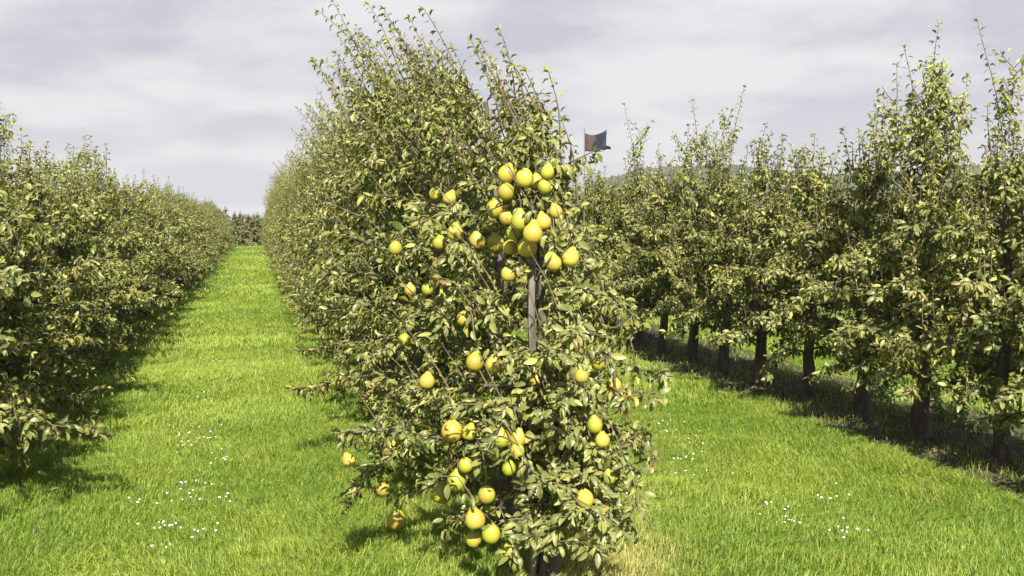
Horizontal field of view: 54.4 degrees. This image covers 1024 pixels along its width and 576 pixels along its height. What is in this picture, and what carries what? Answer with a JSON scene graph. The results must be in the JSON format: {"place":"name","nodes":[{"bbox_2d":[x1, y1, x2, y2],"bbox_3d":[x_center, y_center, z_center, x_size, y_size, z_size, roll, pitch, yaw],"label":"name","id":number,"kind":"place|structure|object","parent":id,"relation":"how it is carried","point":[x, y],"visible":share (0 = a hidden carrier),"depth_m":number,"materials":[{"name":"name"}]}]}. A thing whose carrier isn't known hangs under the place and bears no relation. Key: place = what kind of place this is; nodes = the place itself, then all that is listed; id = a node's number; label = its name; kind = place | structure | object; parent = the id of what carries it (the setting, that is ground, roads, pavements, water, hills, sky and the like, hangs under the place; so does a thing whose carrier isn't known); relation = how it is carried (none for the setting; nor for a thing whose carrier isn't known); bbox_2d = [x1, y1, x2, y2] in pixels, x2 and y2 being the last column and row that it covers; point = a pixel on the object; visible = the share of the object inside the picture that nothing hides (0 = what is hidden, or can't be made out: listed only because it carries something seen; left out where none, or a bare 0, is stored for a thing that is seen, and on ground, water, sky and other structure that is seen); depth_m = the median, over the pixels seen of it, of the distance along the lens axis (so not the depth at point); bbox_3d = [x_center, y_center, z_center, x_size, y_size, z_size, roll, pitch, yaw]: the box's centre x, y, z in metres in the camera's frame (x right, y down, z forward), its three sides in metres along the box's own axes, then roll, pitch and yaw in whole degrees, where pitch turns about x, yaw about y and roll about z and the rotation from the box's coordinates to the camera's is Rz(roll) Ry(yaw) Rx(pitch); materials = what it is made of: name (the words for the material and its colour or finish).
{"place":"outdoors","nodes":[
{"label":"outdoors","id":0,"kind":"place"},
{"bbox_2d":[0,221,1023,575],"bbox_3d":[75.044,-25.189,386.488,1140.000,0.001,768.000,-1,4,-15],"label":"ground","id":1,"kind":"structure","parent":0,"point":[846,507],"depth_m":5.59,"materials":[{"name":"green plant"}]},
{"bbox_2d":[0,266,26,309],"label":"pear tree","id":2,"kind":"object","parent":1,"relation":"on","point":[8,284],"visible":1,"depth_m":4.58,"materials":[{"name":"green plant"}]},
{"bbox_2d":[0,195,76,442],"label":"pear tree","id":3,"kind":"object","parent":1,"relation":"on","point":[5,247],"visible":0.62,"depth_m":6.51,"materials":[{"name":"green plant"}]},
{"bbox_2d":[0,180,114,434],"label":"pear tree","id":4,"kind":"object","parent":1,"relation":"on","point":[64,307],"visible":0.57,"depth_m":7.13,"materials":[{"name":"green plant"}]},
{"bbox_2d":[0,203,114,471],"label":"pear tree","id":5,"kind":"object","parent":1,"relation":"on","point":[9,395],"visible":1,"depth_m":5.45,"materials":[{"name":"green plant"}]},
{"bbox_2d":[0,102,123,408],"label":"pear tree","id":6,"kind":"object","parent":1,"relation":"on","point":[25,201],"visible":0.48,"depth_m":7.94,"materials":[{"name":"green plant"}]},
{"bbox_2d":[0,127,142,397],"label":"pear tree","id":7,"kind":"object","parent":1,"relation":"on","point":[80,287],"visible":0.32,"depth_m":8.84,"materials":[{"name":"green plant"}]},
{"bbox_2d":[5,143,150,388],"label":"pear tree","id":8,"kind":"object","parent":1,"relation":"on","point":[86,220],"visible":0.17,"depth_m":9.66,"materials":[{"name":"green plant"}]},
{"bbox_2d":[24,141,144,376],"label":"pear tree","id":9,"kind":"object","parent":1,"relation":"on","point":[121,299],"visible":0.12,"depth_m":10.40,"materials":[{"name":"green plant"}]},
{"bbox_2d":[10,151,177,354],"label":"pear tree","id":10,"kind":"object","parent":1,"relation":"on","point":[151,307],"visible":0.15,"depth_m":11.96,"materials":[{"name":"green plant"}]},
{"bbox_2d":[18,142,176,359],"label":"pear tree","id":11,"kind":"object","parent":1,"relation":"on","point":[99,220],"visible":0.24,"depth_m":11.21,"materials":[{"name":"green plant"}]},
{"bbox_2d":[61,135,170,347],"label":"pear tree","id":12,"kind":"object","parent":1,"relation":"on","point":[123,316],"visible":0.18,"depth_m":12.83,"materials":[{"name":"green plant"}]},
{"bbox_2d":[57,135,177,327],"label":"pear tree","id":13,"kind":"object","parent":1,"relation":"on","point":[130,206],"visible":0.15,"depth_m":13.60,"materials":[{"name":"green plant"}]},
{"bbox_2d":[106,167,173,312],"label":"pear tree","id":14,"kind":"object","parent":1,"relation":"on","point":[146,207],"visible":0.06,"depth_m":15.25,"materials":[{"name":"green plant"}]},
{"bbox_2d":[101,191,182,322],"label":"pear tree","id":15,"kind":"object","parent":1,"relation":"on","point":[161,289],"visible":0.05,"depth_m":14.61,"materials":[{"name":"green plant"}]},
{"bbox_2d":[102,173,195,317],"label":"pear tree","id":16,"kind":"object","parent":1,"relation":"on","point":[162,264],"visible":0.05,"depth_m":16.04,"materials":[{"name":"green plant"}]},
{"bbox_2d":[122,179,188,315],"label":"pear tree","id":17,"kind":"object","parent":1,"relation":"on","point":[176,253],"visible":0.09,"depth_m":17.05,"materials":[{"name":"green plant"}]},
{"bbox_2d":[122,175,189,302],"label":"pear tree","id":18,"kind":"object","parent":1,"relation":"on","point":[177,265],"visible":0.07,"depth_m":17.77,"materials":[{"name":"green plant"}]},
{"bbox_2d":[125,169,208,289],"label":"pear tree","id":19,"kind":"object","parent":1,"relation":"on","point":[187,265],"visible":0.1,"depth_m":18.58,"materials":[{"name":"green plant"}]},
{"bbox_2d":[147,191,199,292],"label":"pear tree","id":20,"kind":"object","parent":1,"relation":"on","point":[182,281],"visible":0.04,"depth_m":20.46,"materials":[{"name":"green plant"}]},
{"bbox_2d":[146,175,211,278],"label":"pear tree","id":21,"kind":"object","parent":1,"relation":"on","point":[192,238],"visible":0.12,"depth_m":21.73,"materials":[{"name":"green plant"}]},
{"bbox_2d":[150,177,208,276],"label":"pear tree","id":22,"kind":"object","parent":1,"relation":"on","point":[159,191],"visible":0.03,"depth_m":22.63,"materials":[{"name":"green plant"}]},
{"bbox_2d":[154,176,205,275],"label":"pear tree","id":23,"kind":"object","parent":1,"relation":"on","point":[194,227],"visible":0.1,"depth_m":24.89,"materials":[{"name":"green plant"}]},
{"bbox_2d":[175,192,219,269],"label":"pear tree","id":24,"kind":"object","parent":1,"relation":"on","point":[211,252],"visible":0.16,"depth_m":27.50,"materials":[{"name":"green plant"}]},
{"bbox_2d":[231,211,252,245],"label":"bush","id":25,"kind":"object","parent":1,"relation":"on","point":[238,225],"visible":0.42,"depth_m":60.93,"materials":[{"name":"green plant"}]},
{"bbox_2d":[238,211,263,245],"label":"bush","id":26,"kind":"object","parent":1,"relation":"on","point":[254,222],"visible":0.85,"depth_m":59.48,"materials":[{"name":"green plant"}]},
{"bbox_2d":[272,154,302,274],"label":"pear tree","id":27,"kind":"object","parent":1,"relation":"on","point":[280,223],"visible":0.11,"depth_m":21.86,"materials":[{"name":"green plant"}]},
{"bbox_2d":[266,146,308,269],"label":"pear tree","id":28,"kind":"object","parent":1,"relation":"on","point":[280,263],"visible":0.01,"depth_m":22.58,"materials":[{"name":"green plant"}]},
{"bbox_2d":[275,138,311,284],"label":"pear tree","id":29,"kind":"object","parent":1,"relation":"on","point":[289,231],"visible":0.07,"depth_m":18.68,"materials":[{"name":"green plant"}]},
{"bbox_2d":[276,128,328,302],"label":"pear tree","id":30,"kind":"object","parent":1,"relation":"on","point":[293,227],"visible":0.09,"depth_m":16.36,"materials":[{"name":"green plant"}]},
{"bbox_2d":[277,109,331,299],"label":"pear tree","id":31,"kind":"object","parent":1,"relation":"on","point":[290,273],"visible":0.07,"depth_m":15.55,"materials":[{"name":"green plant"}]},
{"bbox_2d":[279,148,329,308],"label":"pear tree","id":32,"kind":"object","parent":1,"relation":"on","point":[287,260],"visible":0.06,"depth_m":17.13,"materials":[{"name":"green plant"}]},
{"bbox_2d":[279,108,341,329],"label":"pear tree","id":33,"kind":"object","parent":1,"relation":"on","point":[309,190],"visible":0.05,"depth_m":14.55,"materials":[{"name":"green plant"}]},
{"bbox_2d":[277,79,367,337],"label":"pear tree","id":34,"kind":"object","parent":1,"relation":"on","point":[283,290],"visible":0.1,"depth_m":13.04,"materials":[{"name":"green plant"}]},
{"bbox_2d":[285,74,374,334],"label":"pear tree","id":35,"kind":"object","parent":1,"relation":"on","point":[296,279],"visible":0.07,"depth_m":12.26,"materials":[{"name":"green plant"}]},
{"bbox_2d":[293,115,367,332],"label":"pear tree","id":36,"kind":"object","parent":1,"relation":"on","point":[303,228],"visible":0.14,"depth_m":13.86,"materials":[{"name":"green plant"}]},
{"bbox_2d":[286,87,408,357],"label":"pear tree","id":37,"kind":"object","parent":1,"relation":"on","point":[315,239],"visible":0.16,"depth_m":11.47,"materials":[{"name":"green plant"}]},
{"bbox_2d":[300,22,434,368],"bbox_3d":[-1.359,-0.798,10.001,1.525,3.639,1.479,4,5,42],"label":"pear tree","id":38,"kind":"object","parent":1,"relation":"on","point":[309,308],"visible":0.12,"depth_m":9.79,"materials":[{"name":"green plant"}]},
{"bbox_2d":[294,72,459,366],"bbox_3d":[-1.566,-0.679,10.934,1.848,3.284,1.477,3,5,39],"label":"pear tree","id":39,"kind":"object","parent":1,"relation":"on","point":[332,230],"visible":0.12,"depth_m":10.78,"materials":[{"name":"green plant"}]},
{"bbox_2d":[293,105,461,400],"bbox_3d":[-1.150,-0.306,9.132,1.677,2.768,1.341,-3,5,-36],"label":"pear tree","id":40,"kind":"object","parent":1,"relation":"on","point":[306,353],"visible":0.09,"depth_m":9.06,"materials":[{"name":"green plant"}]},
{"bbox_2d":[285,13,527,468],"bbox_3d":[-0.590,-0.322,6.761,1.863,3.144,1.490,-3,5,-35],"label":"pear tree","id":41,"kind":"object","parent":1,"relation":"on","point":[395,347],"visible":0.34,"depth_m":6.73,"materials":[{"name":"green plant"}]},
{"bbox_2d":[291,0,525,415],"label":"pear tree","id":42,"kind":"object","parent":1,"relation":"on","point":[360,280],"visible":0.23,"depth_m":7.50,"materials":[{"name":"green plant"}]},
{"bbox_2d":[300,39,523,411],"bbox_3d":[-0.905,-0.456,8.408,1.601,3.167,1.772,-4,6,-44],"label":"pear tree","id":43,"kind":"object","parent":1,"relation":"on","point":[363,234],"visible":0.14,"depth_m":8.27,"materials":[{"name":"green plant"}]},
{"bbox_2d":[339,5,575,488],"bbox_3d":[-0.281,-0.206,6.046,1.494,2.978,1.573,-1,4,-15],"label":"pear tree","id":44,"kind":"object","parent":1,"relation":"on","point":[458,341],"visible":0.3,"depth_m":5.94,"materials":[{"name":"green plant"}]},
{"bbox_2d":[328,48,670,575],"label":"pear tree","id":45,"kind":"object","parent":1,"relation":"on","point":[563,440],"visible":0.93,"depth_m":4.26,"materials":[{"name":"green plant"}]},
{"bbox_2d":[441,419,462,441],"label":"pear","id":46,"kind":"object","parent":45,"relation":"attached to","point":[451,431],"visible":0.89,"depth_m":4.31,"materials":[{"name":"yellow plant"}]},
{"bbox_2d":[447,459,465,491],"bbox_3d":[-0.244,0.824,4.396,0.086,0.144,0.090,-1,9,-27],"label":"pear","id":47,"kind":"object","parent":45,"relation":"attached to","point":[456,486],"visible":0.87,"depth_m":4.37,"materials":[{"name":"yellow plant"}]},
{"bbox_2d":[462,415,476,439],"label":"pear","id":48,"kind":"object","parent":45,"relation":"attached to","point":[471,434],"visible":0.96,"depth_m":4.30,"materials":[{"name":"yellow plant"}]},
{"bbox_2d":[466,529,480,547],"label":"pear","id":49,"kind":"object","parent":45,"relation":"attached to","point":[473,539],"visible":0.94,"depth_m":4.32,"materials":[{"name":"yellow plant"}]},
{"bbox_2d":[465,496,484,529],"bbox_3d":[-0.164,0.962,4.264,0.089,0.144,0.086,-4,-20,-29],"label":"pear","id":50,"kind":"object","parent":45,"relation":"attached to","point":[475,519],"visible":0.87,"depth_m":4.23,"materials":[{"name":"yellow plant"}]},
{"bbox_2d":[466,344,483,370],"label":"pear","id":51,"kind":"object","parent":45,"relation":"attached to","point":[473,361],"visible":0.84,"depth_m":4.31,"materials":[{"name":"yellow plant"}]},
{"bbox_2d":[478,476,494,503],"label":"pear","id":52,"kind":"object","parent":45,"relation":"attached to","point":[486,494],"visible":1,"depth_m":4.22,"materials":[{"name":"yellow plant"}]},
{"bbox_2d":[482,516,499,543],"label":"pear","id":53,"kind":"object","parent":45,"relation":"attached to","point":[491,534],"visible":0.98,"depth_m":4.16,"materials":[{"name":"yellow plant"}]},
{"bbox_2d":[485,346,501,371],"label":"pear","id":54,"kind":"object","parent":45,"relation":"attached to","point":[491,364],"visible":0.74,"depth_m":4.21,"materials":[{"name":"yellow plant"}]},
{"bbox_2d":[492,421,510,447],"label":"pear","id":55,"kind":"object","parent":45,"relation":"attached to","point":[502,443],"visible":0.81,"depth_m":4.08,"materials":[{"name":"yellow plant"}]},
{"bbox_2d":[497,154,515,182],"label":"pear","id":56,"kind":"object","parent":45,"relation":"attached to","point":[504,175],"visible":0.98,"depth_m":4.30,"materials":[{"name":"yellow plant"}]},
{"bbox_2d":[498,183,514,199],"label":"pear","id":57,"kind":"object","parent":45,"relation":"attached to","point":[506,191],"visible":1,"depth_m":4.30,"materials":[{"name":"yellow plant"}]},
{"bbox_2d":[502,239,516,254],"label":"pear","id":58,"kind":"object","parent":45,"relation":"attached to","point":[509,246],"visible":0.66,"depth_m":4.48,"materials":[{"name":"yellow plant"}]},
{"bbox_2d":[501,539,518,558],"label":"pear","id":59,"kind":"object","parent":45,"relation":"attached to","point":[508,546],"visible":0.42,"depth_m":4.35,"materials":[{"name":"yellow plant"}]},
{"bbox_2d":[511,199,529,230],"bbox_3d":[0.035,-0.314,4.270,0.082,0.136,0.084,1,15,5],"label":"pear","id":60,"kind":"object","parent":45,"relation":"attached to","point":[518,223],"visible":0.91,"depth_m":4.25,"materials":[{"name":"yellow plant"}]},
{"bbox_2d":[515,157,533,187],"bbox_3d":[0.059,-0.495,4.252,0.078,0.131,0.081,4,13,-34],"label":"pear","id":61,"kind":"object","parent":45,"relation":"attached to","point":[524,177],"visible":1,"depth_m":4.23,"materials":[{"name":"yellow plant"}]},
{"bbox_2d":[517,237,536,256],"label":"pear","id":62,"kind":"object","parent":45,"relation":"attached to","point":[522,246],"visible":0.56,"depth_m":4.34,"materials":[{"name":"yellow plant"}]},
{"bbox_2d":[523,211,542,242],"bbox_3d":[0.092,-0.261,4.232,0.086,0.139,0.084,6,6,-12],"label":"pear","id":63,"kind":"object","parent":45,"relation":"attached to","point":[532,232],"visible":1,"depth_m":4.21,"materials":[{"name":"yellow plant"}]},
{"bbox_2d":[536,205,550,229],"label":"pear","id":64,"kind":"object","parent":45,"relation":"attached to","point":[543,219],"visible":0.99,"depth_m":4.22,"materials":[{"name":"yellow plant"}]},
{"bbox_2d":[546,244,561,270],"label":"pear","id":65,"kind":"object","parent":45,"relation":"attached to","point":[553,262],"visible":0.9,"depth_m":4.22,"materials":[{"name":"yellow plant"}]},
{"bbox_2d":[562,238,578,266],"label":"pear","id":66,"kind":"object","parent":45,"relation":"attached to","point":[570,257],"visible":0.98,"depth_m":4.23,"materials":[{"name":"yellow plant"}]},
{"bbox_2d":[576,482,593,507],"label":"pear","id":67,"kind":"object","parent":45,"relation":"attached to","point":[585,495],"visible":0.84,"depth_m":4.12,"materials":[{"name":"yellow plant"}]},
{"bbox_2d":[587,410,602,432],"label":"pear","id":68,"kind":"object","parent":45,"relation":"attached to","point":[594,424],"visible":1,"depth_m":4.10,"materials":[{"name":"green plant"}]},
{"bbox_2d":[595,430,609,447],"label":"pear","id":69,"kind":"object","parent":45,"relation":"attached to","point":[602,439],"visible":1,"depth_m":4.10,"materials":[{"name":"yellow plant"}]},
{"bbox_2d":[368,5,674,526],"bbox_3d":[0.000,-0.074,5.262,1.665,2.830,1.531,2,4,23],"label":"pear tree","id":70,"kind":"object","parent":1,"relation":"on","point":[462,160],"visible":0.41,"depth_m":5.12,"materials":[{"name":"green plant"}]},
{"bbox_2d":[386,500,405,529],"bbox_3d":[-0.575,1.142,5.027,0.098,0.161,0.098,15,15,-17],"label":"pear","id":71,"kind":"object","parent":70,"relation":"attached to","point":[396,519],"visible":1,"depth_m":5.00,"materials":[{"name":"yellow plant"}]},
{"bbox_2d":[419,363,434,388],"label":"pear","id":72,"kind":"object","parent":70,"relation":"attached to","point":[427,380],"visible":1,"depth_m":4.82,"materials":[{"name":"yellow plant"}]},
{"bbox_2d":[431,473,450,503],"bbox_3d":[-0.332,0.951,4.773,0.096,0.161,0.100,4,-20,23],"label":"pear","id":73,"kind":"object","parent":70,"relation":"attached to","point":[437,494],"visible":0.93,"depth_m":4.73,"materials":[{"name":"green plant"}]},
{"bbox_2d":[447,216,463,240],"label":"pear","id":74,"kind":"object","parent":70,"relation":"attached to","point":[457,228],"visible":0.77,"depth_m":4.88,"materials":[{"name":"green plant"}]},
{"bbox_2d":[468,222,484,249],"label":"pear","id":75,"kind":"object","parent":70,"relation":"attached to","point":[476,238],"visible":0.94,"depth_m":4.85,"materials":[{"name":"yellow plant"}]},
{"bbox_2d":[487,225,503,251],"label":"pear","id":76,"kind":"object","parent":70,"relation":"attached to","point":[495,241],"visible":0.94,"depth_m":5.04,"materials":[{"name":"yellow plant"}]},
{"bbox_2d":[486,186,505,218],"bbox_3d":[-0.075,-0.420,4.857,0.096,0.159,0.098,10,20,10],"label":"pear","id":77,"kind":"object","parent":70,"relation":"attached to","point":[496,212],"visible":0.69,"depth_m":4.83,"materials":[{"name":"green plant"}]},
{"bbox_2d":[527,253,536,575],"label":"wooden stake","id":78,"kind":"object","parent":1,"relation":"on","point":[532,345],"visible":0.44,"depth_m":4.46,"materials":[{"name":"grey wood"}]},
{"bbox_2d":[474,287,1023,493],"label":"soil strip","id":79,"kind":"object","parent":1,"relation":"on","point":[937,444],"visible":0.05,"depth_m":8.48,"materials":[{"name":"brown soil"}]},
{"bbox_2d":[554,172,603,301],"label":"pear tree","id":80,"kind":"object","parent":79,"relation":"on","point":[573,196],"visible":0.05,"depth_m":15.54,"materials":[{"name":"green plant"}]},
{"bbox_2d":[551,163,632,326],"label":"pear tree","id":81,"kind":"object","parent":79,"relation":"on","point":[589,184],"visible":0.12,"depth_m":14.81,"materials":[{"name":"green plant"}]},
{"bbox_2d":[583,128,606,321],"bbox_3d":[1.130,-0.728,13.560,0.311,2.873,0.052,0,4,-6],"label":"flag","id":82,"kind":"object","parent":79,"relation":"on","point":[597,140],"visible":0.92,"depth_m":13.48,"materials":[{"name":"black fabric"}]},
{"bbox_2d":[561,166,660,335],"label":"pear tree","id":83,"kind":"object","parent":79,"relation":"on","point":[605,200],"visible":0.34,"depth_m":13.94,"materials":[{"name":"green plant"}]},
{"bbox_2d":[574,103,701,344],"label":"pear tree","id":84,"kind":"object","parent":79,"relation":"on","point":[630,214],"visible":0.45,"depth_m":12.93,"materials":[{"name":"green plant"}]},
{"bbox_2d":[603,143,717,353],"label":"pear tree","id":85,"kind":"object","parent":79,"relation":"on","point":[659,213],"visible":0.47,"depth_m":12.04,"materials":[{"name":"green plant"}]},
{"bbox_2d":[620,99,760,363],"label":"pear tree","id":86,"kind":"object","parent":79,"relation":"on","point":[672,304],"visible":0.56,"depth_m":11.18,"materials":[{"name":"green plant"}]},
{"bbox_2d":[651,85,801,372],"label":"pear tree","id":87,"kind":"object","parent":79,"relation":"on","point":[725,189],"visible":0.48,"depth_m":10.48,"materials":[{"name":"green plant"}]},
{"bbox_2d":[659,122,828,387],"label":"pear tree","id":88,"kind":"object","parent":79,"relation":"on","point":[756,184],"visible":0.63,"depth_m":9.66,"materials":[{"name":"green plant"}]},
{"bbox_2d":[711,133,884,401],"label":"pear tree","id":89,"kind":"object","parent":79,"relation":"on","point":[803,193],"visible":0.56,"depth_m":8.87,"materials":[{"name":"green plant"}]},
{"bbox_2d":[753,103,954,419],"bbox_3d":[2.865,-0.179,8.148,1.631,2.648,1.584,-1,4,-15],"label":"pear tree","id":90,"kind":"object","parent":79,"relation":"on","point":[866,181],"visible":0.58,"depth_m":8.06,"materials":[{"name":"green plant"}]},
{"bbox_2d":[870,359,916,400],"bbox_3d":[3.485,0.867,9.067,0.480,0.403,0.517,-2,5,-29],"label":"weed","id":91,"kind":"object","parent":79,"relation":"on","point":[893,387],"visible":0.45,"depth_m":9.08,"materials":[{"name":"green plant"}]},
{"bbox_2d":[820,20,1023,438],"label":"pear tree","id":92,"kind":"object","parent":79,"relation":"on","point":[913,283],"visible":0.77,"depth_m":7.33,"materials":[{"name":"green plant"}]},
{"bbox_2d":[867,17,1023,465],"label":"pear tree","id":93,"kind":"object","parent":79,"relation":"on","point":[1005,248],"visible":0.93,"depth_m":6.61,"materials":[{"name":"green plant"}]},
{"bbox_2d":[930,377,979,421],"bbox_3d":[3.627,0.937,8.212,0.497,0.391,0.462,4,6,44],"label":"weed","id":94,"kind":"object","parent":79,"relation":"on","point":[938,403],"visible":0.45,"depth_m":8.17,"materials":[{"name":"green plant"}]},
{"bbox_2d":[935,255,1023,444],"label":"pear tree","id":95,"kind":"object","parent":79,"relation":"on","point":[1016,385],"visible":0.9,"depth_m":6.20,"materials":[{"name":"green plant"}]},
{"bbox_2d":[0,0,1023,220],"label":"sky","id":96,"kind":"structure","parent":0,"point":[203,95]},
{"bbox_2d":[6,308,1023,575],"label":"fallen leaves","id":97,"kind":"object","parent":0,"point":[714,380],"visible":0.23,"depth_m":8.37,"materials":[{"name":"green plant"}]},
{"bbox_2d":[572,164,1023,221],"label":"hills","id":98,"kind":"structure","parent":0,"point":[667,169],"depth_m":435.72,"materials":[{"name":"green plant"}]},
{"bbox_2d":[631,289,1021,372],"bbox_3d":[0.336,-0.583,32.153,1.428,0.001,58.000,-1,4,-15],"label":"soil strip","id":99,"kind":"object","parent":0,"point":[747,308],"visible":0.02,"depth_m":17.73,"materials":[{"name":"brown soil"}]},
{"bbox_2d":[856,183,946,340],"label":"pear tree","id":100,"kind":"object","parent":99,"relation":"on","point":[896,249],"visible":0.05,"depth_m":13.16,"materials":[{"name":"green plant"}]},
{"bbox_2d":[898,164,998,343],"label":"pear tree","id":101,"kind":"object","parent":99,"relation":"on","point":[948,252],"visible":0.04,"depth_m":12.41,"materials":[{"name":"green plant"}]},
{"bbox_2d":[938,149,1023,333],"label":"pear tree","id":102,"kind":"object","parent":99,"relation":"on","point":[997,218],"visible":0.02,"depth_m":11.27,"materials":[{"name":"green plant"}]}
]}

